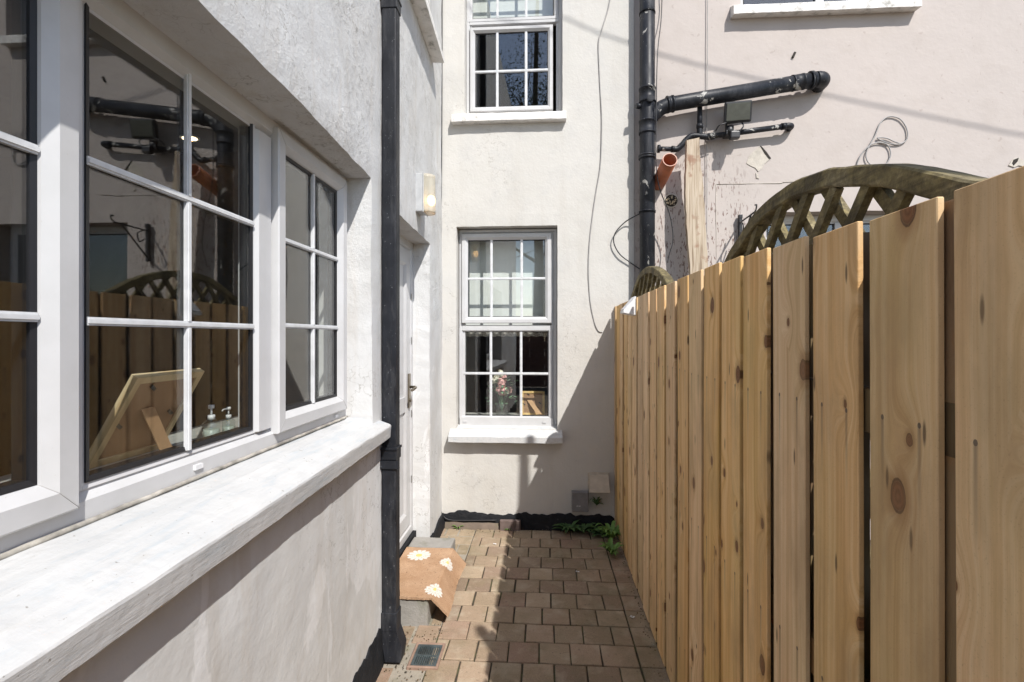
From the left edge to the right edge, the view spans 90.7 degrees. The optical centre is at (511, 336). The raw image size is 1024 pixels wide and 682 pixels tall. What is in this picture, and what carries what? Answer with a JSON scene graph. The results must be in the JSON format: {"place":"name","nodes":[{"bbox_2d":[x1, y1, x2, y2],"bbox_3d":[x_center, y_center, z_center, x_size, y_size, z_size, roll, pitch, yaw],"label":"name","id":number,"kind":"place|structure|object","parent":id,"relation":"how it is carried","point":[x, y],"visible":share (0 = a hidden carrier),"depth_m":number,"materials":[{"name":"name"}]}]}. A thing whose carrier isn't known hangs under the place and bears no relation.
{"place":"outdoors","nodes":[
{"label":"outdoors","id":0,"kind":"place"},
{"bbox_2d":[376,528,669,681],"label":"paving","id":1,"kind":"structure","parent":0,"point":[620,654],"depth_m":2.70,"materials":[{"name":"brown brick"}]},
{"bbox_2d":[406,642,445,670],"bbox_3d":[-0.400,1.518,2.374,0.142,0.054,0.187,0,0,4],"label":"drain gully","id":2,"kind":"object","parent":1,"relation":"in","point":[415,657],"visible":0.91,"depth_m":2.36,"materials":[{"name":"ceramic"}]},
{"bbox_2d":[383,529,475,681],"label":"mortar bed","id":3,"kind":"object","parent":1,"relation":"on","point":[398,670],"visible":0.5,"depth_m":2.32,"materials":[{"name":"beige concrete"}]},
{"bbox_2d":[400,537,454,625],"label":"step block","id":4,"kind":"structure","parent":3,"relation":"on","point":[416,612],"depth_m":2.63,"materials":[{"name":"grey concrete"}]},
{"bbox_2d":[400,547,465,616],"bbox_3d":[-0.500,1.412,2.929,0.393,0.123,0.621,0,0,4],"label":"door mat","id":5,"kind":"object","parent":4,"relation":"on","point":[433,574],"depth_m":2.91,"materials":[{"name":"fabric"}]},
{"bbox_2d":[500,519,520,531],"bbox_3d":[-0.014,1.468,3.928,0.160,0.085,0.037,0,0,4],"label":"air brick","id":6,"kind":"object","parent":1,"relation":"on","point":[510,524],"visible":0.99,"depth_m":3.91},
{"bbox_2d":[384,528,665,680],"bbox_3d":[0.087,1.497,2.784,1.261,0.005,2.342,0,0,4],"label":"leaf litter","id":7,"kind":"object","parent":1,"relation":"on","point":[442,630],"visible":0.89,"depth_m":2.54,"materials":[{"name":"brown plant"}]},
{"bbox_2d":[552,520,585,532],"bbox_3d":[0.446,1.451,3.866,0.244,0.077,0.259,0,0,30],"label":"weed plant","id":8,"kind":"object","parent":1,"relation":"on","point":[566,525],"visible":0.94,"depth_m":3.87,"materials":[{"name":"green plant"}]},
{"bbox_2d":[568,523,598,532],"bbox_3d":[0.545,1.458,3.868,0.244,0.064,0.263,0,0,4],"label":"weed plant","id":9,"kind":"object","parent":1,"relation":"on","point":[588,526],"visible":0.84,"depth_m":3.86,"materials":[{"name":"green plant"}]},
{"bbox_2d":[590,525,618,537],"bbox_3d":[0.706,1.468,3.828,0.286,0.064,0.290,0,0,-19],"label":"weed plant","id":10,"kind":"object","parent":1,"relation":"on","point":[597,532],"visible":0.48,"depth_m":3.79,"materials":[{"name":"green plant"}]},
{"bbox_2d":[595,520,620,538],"bbox_3d":[0.726,1.408,3.676,0.216,0.123,0.233,0,0,41],"label":"weed plant","id":11,"kind":"object","parent":1,"relation":"on","point":[612,531],"visible":0.81,"depth_m":3.68,"materials":[{"name":"green plant"}]},
{"bbox_2d":[597,537,623,554],"bbox_3d":[0.681,1.449,3.476,0.165,0.083,0.184,0,0,43],"label":"weed plant","id":12,"kind":"object","parent":1,"relation":"on","point":[611,547],"visible":1,"depth_m":3.48,"materials":[{"name":"green plant"}]},
{"bbox_2d":[614,166,1023,681],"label":"timber fence","id":13,"kind":"object","parent":1,"relation":"on","point":[819,456],"visible":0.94,"depth_m":0.95,"materials":[{"name":"brown wood"}]},
{"bbox_2d":[620,296,635,315],"bbox_3d":[0.702,-0.183,3.057,0.074,0.113,0.120,0,0,4],"label":"fence light","id":14,"kind":"object","parent":13,"relation":"attached to","point":[629,308],"visible":1,"depth_m":3.00,"materials":[{"name":"white plastic"}]},
{"label":"ground","id":15,"kind":"structure","parent":0,"visible":0},
{"bbox_2d":[0,0,444,681],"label":"rendered house wing","id":16,"kind":"structure","parent":15,"relation":"on","point":[234,252],"depth_m":1.53,"materials":[{"name":"white paint"}]},
{"bbox_2d":[89,368,204,468],"bbox_3d":[-0.885,0.217,1.274,0.097,0.247,0.228,30,2,3],"label":"picture frame","id":17,"kind":"object","parent":16,"relation":"on","point":[145,413],"visible":0.92,"depth_m":1.25,"materials":[{"name":"brown wood"}]},
{"bbox_2d":[0,0,346,553],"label":"window","id":18,"kind":"structure","parent":16,"relation":"in","point":[51,488],"depth_m":0.97,"materials":[{"name":"white plastic"}]},
{"bbox_2d":[192,135,199,140],"bbox_3d":[-1.522,-0.944,2.404,0.068,0.010,0.068,0,0,4],"label":"ceiling lamp","id":19,"kind":"object","parent":16,"relation":"attached to","point":[195,138],"visible":0.52,"depth_m":2.40,"materials":[{"name":"beige"}]},
{"bbox_2d":[203,405,219,436],"bbox_3d":[-0.892,0.256,1.501,0.048,0.105,0.048,0,0,4],"label":"soap bottle","id":20,"kind":"object","parent":16,"relation":"on","point":[210,431],"visible":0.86,"depth_m":1.49,"materials":[{"name":"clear glass"}]},
{"bbox_2d":[222,407,234,431],"bbox_3d":[-0.890,0.264,1.579,0.038,0.088,0.048,0,0,35],"label":"soap bottle","id":21,"kind":"object","parent":16,"relation":"on","point":[226,427],"visible":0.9,"depth_m":1.58,"materials":[{"name":"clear glass"}]},
{"bbox_2d":[380,0,406,662],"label":"square downpipe","id":22,"kind":"object","parent":16,"relation":"attached to","point":[394,639],"visible":0.9,"depth_m":2.31,"materials":[{"name":"black plastic"}]},
{"bbox_2d":[400,246,416,536],"bbox_3d":[-0.711,0.350,3.091,0.111,1.860,0.787,0,0,4],"label":"door","id":23,"kind":"structure","parent":16,"relation":"in","point":[405,375],"depth_m":3.35,"materials":[{"name":"white plastic"}]},
{"bbox_2d":[416,172,434,216],"bbox_3d":[-0.527,-0.870,3.101,0.114,0.240,0.128,0,0,4],"label":"wall lamp","id":24,"kind":"object","parent":16,"relation":"attached to","point":[425,194],"visible":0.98,"depth_m":3.05,"materials":[{"name":"white glass"}]},
{"bbox_2d":[441,0,495,520],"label":"corner cable","id":25,"kind":"object","parent":16,"relation":"attached to","point":[441,198],"visible":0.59,"depth_m":3.99,"materials":[{"name":"black plastic"}]},
{"bbox_2d":[442,0,633,531],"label":"white house","id":26,"kind":"structure","parent":15,"relation":"on","point":[521,128],"depth_m":3.96,"materials":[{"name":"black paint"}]},
{"bbox_2d":[487,370,518,413],"bbox_3d":[-0.087,0.466,4.254,0.289,0.376,0.184,0,0,4],"label":"flower vase","id":27,"kind":"object","parent":26,"relation":"on","point":[501,389],"visible":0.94,"depth_m":4.24,"materials":[{"name":"pink glass"}]},
{"bbox_2d":[459,229,556,425],"bbox_3d":[-0.033,-0.073,4.082,0.784,1.575,0.078,0,0,4],"label":"window","id":28,"kind":"structure","parent":26,"relation":"in","point":[549,236],"depth_m":4.06,"materials":[{"name":"white plastic"}]},
{"bbox_2d":[466,241,550,324],"bbox_3d":[-0.025,-0.532,4.232,0.995,0.872,0.003,0,0,4],"label":"roller blind","id":29,"kind":"object","parent":26,"relation":"attached to","point":[506,263],"visible":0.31,"depth_m":4.23,"materials":[{"name":"white fabric"}]},
{"bbox_2d":[466,332,547,336],"bbox_3d":[-0.027,-0.037,4.204,0.895,0.079,0.019,0,0,4],"label":"lace valance","id":30,"kind":"object","parent":29,"relation":"hanging from","point":[503,334],"visible":0.35,"depth_m":4.21,"materials":[{"name":"white fabric"}]},
{"bbox_2d":[473,0,552,18],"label":"roller blind","id":31,"kind":"object","parent":26,"relation":"attached to","point":[487,8],"depth_m":4.22,"materials":[{"name":"white fabric"}]},
{"bbox_2d":[467,0,561,113],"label":"window","id":32,"kind":"structure","parent":26,"relation":"in","point":[527,25],"depth_m":4.05,"materials":[{"name":"white plastic"}]},
{"bbox_2d":[522,391,544,414],"bbox_3d":[0.173,0.548,4.201,0.195,0.200,0.097,0,-14,4],"label":"picture frame","id":33,"kind":"object","parent":26,"relation":"on","point":[533,402],"visible":0.92,"depth_m":4.23,"materials":[{"name":"brown wood"}]},
{"bbox_2d":[571,490,588,511],"bbox_3d":[0.525,1.270,3.905,0.129,0.152,0.059,0,0,4],"label":"junction box","id":34,"kind":"object","parent":26,"relation":"attached to","point":[579,500],"visible":1,"depth_m":3.88,"materials":[{"name":"grey plastic"}]},
{"bbox_2d":[589,496,603,505],"bbox_3d":[0.646,1.268,3.893,0.114,0.065,0.141,0,0,4],"label":"weed plant","id":35,"kind":"object","parent":26,"relation":"attached to","point":[596,501],"visible":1,"depth_m":3.89,"materials":[{"name":"green plant"}]},
{"bbox_2d":[588,472,609,492],"bbox_3d":[0.665,1.117,3.874,0.162,0.134,0.099,0,0,4],"label":"vent cowl","id":36,"kind":"object","parent":26,"relation":"attached to","point":[598,482],"visible":1,"depth_m":3.85,"materials":[{"name":"beige plastic"}]},
{"bbox_2d":[588,0,609,331],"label":"hanging cable","id":37,"kind":"object","parent":26,"relation":"hanging from","point":[599,169],"visible":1,"depth_m":3.91,"materials":[{"name":"grey plastic"}]},
{"bbox_2d":[631,266,673,297],"bbox_3d":[0.868,0.539,3.111,0.050,1.962,1.366,0,0,4],"label":"arched trellis","id":38,"kind":"object","parent":15,"relation":"on","point":[648,276],"visible":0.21,"depth_m":3.13,"materials":[{"name":"brown wood"}]},
{"bbox_2d":[634,0,1023,284],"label":"pink house","id":39,"kind":"structure","parent":15,"relation":"on","point":[943,80],"depth_m":3.82,"materials":[{"name":"white paint"}]},
{"bbox_2d":[655,0,672,262],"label":"hanging cable","id":40,"kind":"object","parent":39,"relation":"hanging from","point":[656,132],"visible":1,"depth_m":3.73,"materials":[{"name":"black plastic"}]},
{"bbox_2d":[655,153,676,189],"bbox_3d":[1.121,-1.201,3.754,0.155,0.212,0.353,0,0,4],"label":"clay pipe stub","id":41,"kind":"object","parent":39,"relation":"attached to","point":[666,166],"visible":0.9,"depth_m":3.68,"materials":[{"name":"ceramic"}]},
{"bbox_2d":[664,193,678,207],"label":"wall hole","id":42,"kind":"structure","parent":39,"relation":"attached to","point":[672,201],"depth_m":3.89,"materials":[{"name":"paint"}]},
{"bbox_2d":[684,137,707,274],"bbox_3d":[1.412,-0.030,3.724,0.276,2.856,0.045,0,0,4],"label":"timber post","id":43,"kind":"object","parent":39,"relation":"attached to","point":[695,228],"visible":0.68,"depth_m":3.71,"materials":[{"name":"beige wood"}]},
{"bbox_2d":[706,0,707,232],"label":"wall cable","id":44,"kind":"object","parent":39,"relation":"attached to","point":[706,106],"depth_m":3.86,"materials":[{"name":"grey plastic"}]},
{"bbox_2d":[635,0,830,287],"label":"soil pipe","id":45,"kind":"object","parent":39,"relation":"attached to","point":[816,81],"visible":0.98,"depth_m":3.75,"materials":[{"name":"black plastic"}]},
{"bbox_2d":[613,214,639,268],"bbox_3d":[0.877,-0.727,3.861,0.207,0.422,0.059,0,0,4],"label":"looped cable","id":46,"kind":"object","parent":45,"relation":"attached to","point":[614,243],"visible":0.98,"depth_m":3.88,"materials":[{"name":"grey plastic"}]},
{"bbox_2d":[657,107,793,152],"bbox_3d":[1.613,-1.569,3.829,1.019,0.348,0.101,0,0,4],"label":"waste pipe","id":47,"kind":"object","parent":45,"relation":"attached to","point":[788,127],"visible":0.93,"depth_m":3.80,"materials":[{"name":"black plastic"}]},
{"bbox_2d":[715,100,751,139],"bbox_3d":[1.637,-1.594,3.763,0.251,0.267,0.168,0,0,4],"label":"floodlight","id":48,"kind":"object","parent":39,"relation":"attached to","point":[738,112],"visible":0.98,"depth_m":3.71,"materials":[{"name":"black metal"}]},
{"bbox_2d":[738,204,756,236],"bbox_3d":[1.686,-0.769,3.642,0.041,0.308,0.429,0,0,11],"label":"basket bracket","id":49,"kind":"object","parent":39,"relation":"attached to","point":[740,222],"visible":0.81,"depth_m":3.82,"materials":[{"name":"black metal"}]},
{"bbox_2d":[741,0,823,4],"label":"window","id":50,"kind":"structure","parent":39,"relation":"in","point":[742,1],"depth_m":3.97,"materials":[{"name":"white plastic"}]},
{"bbox_2d":[766,215,883,238],"bbox_3d":[2.545,-0.297,3.960,1.197,1.293,0.060,0,0,4],"label":"window","id":51,"kind":"structure","parent":39,"relation":"in","point":[834,224],"depth_m":3.94,"materials":[{"name":"white plastic"}]},
{"bbox_2d":[856,116,907,164],"bbox_3d":[2.768,-1.448,3.782,0.375,0.402,0.009,0,0,4],"label":"curled cable","id":52,"kind":"object","parent":39,"relation":"attached to","point":[883,142],"visible":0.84,"depth_m":3.78,"materials":[{"name":"white plastic"}]},
{"bbox_2d":[724,163,987,261],"bbox_3d":[0.750,0.558,1.304,0.051,1.923,1.584,0,0,4],"label":"arched trellis","id":53,"kind":"object","parent":15,"relation":"on","point":[907,182],"visible":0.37,"depth_m":1.13,"materials":[{"name":"wood"}]}
]}

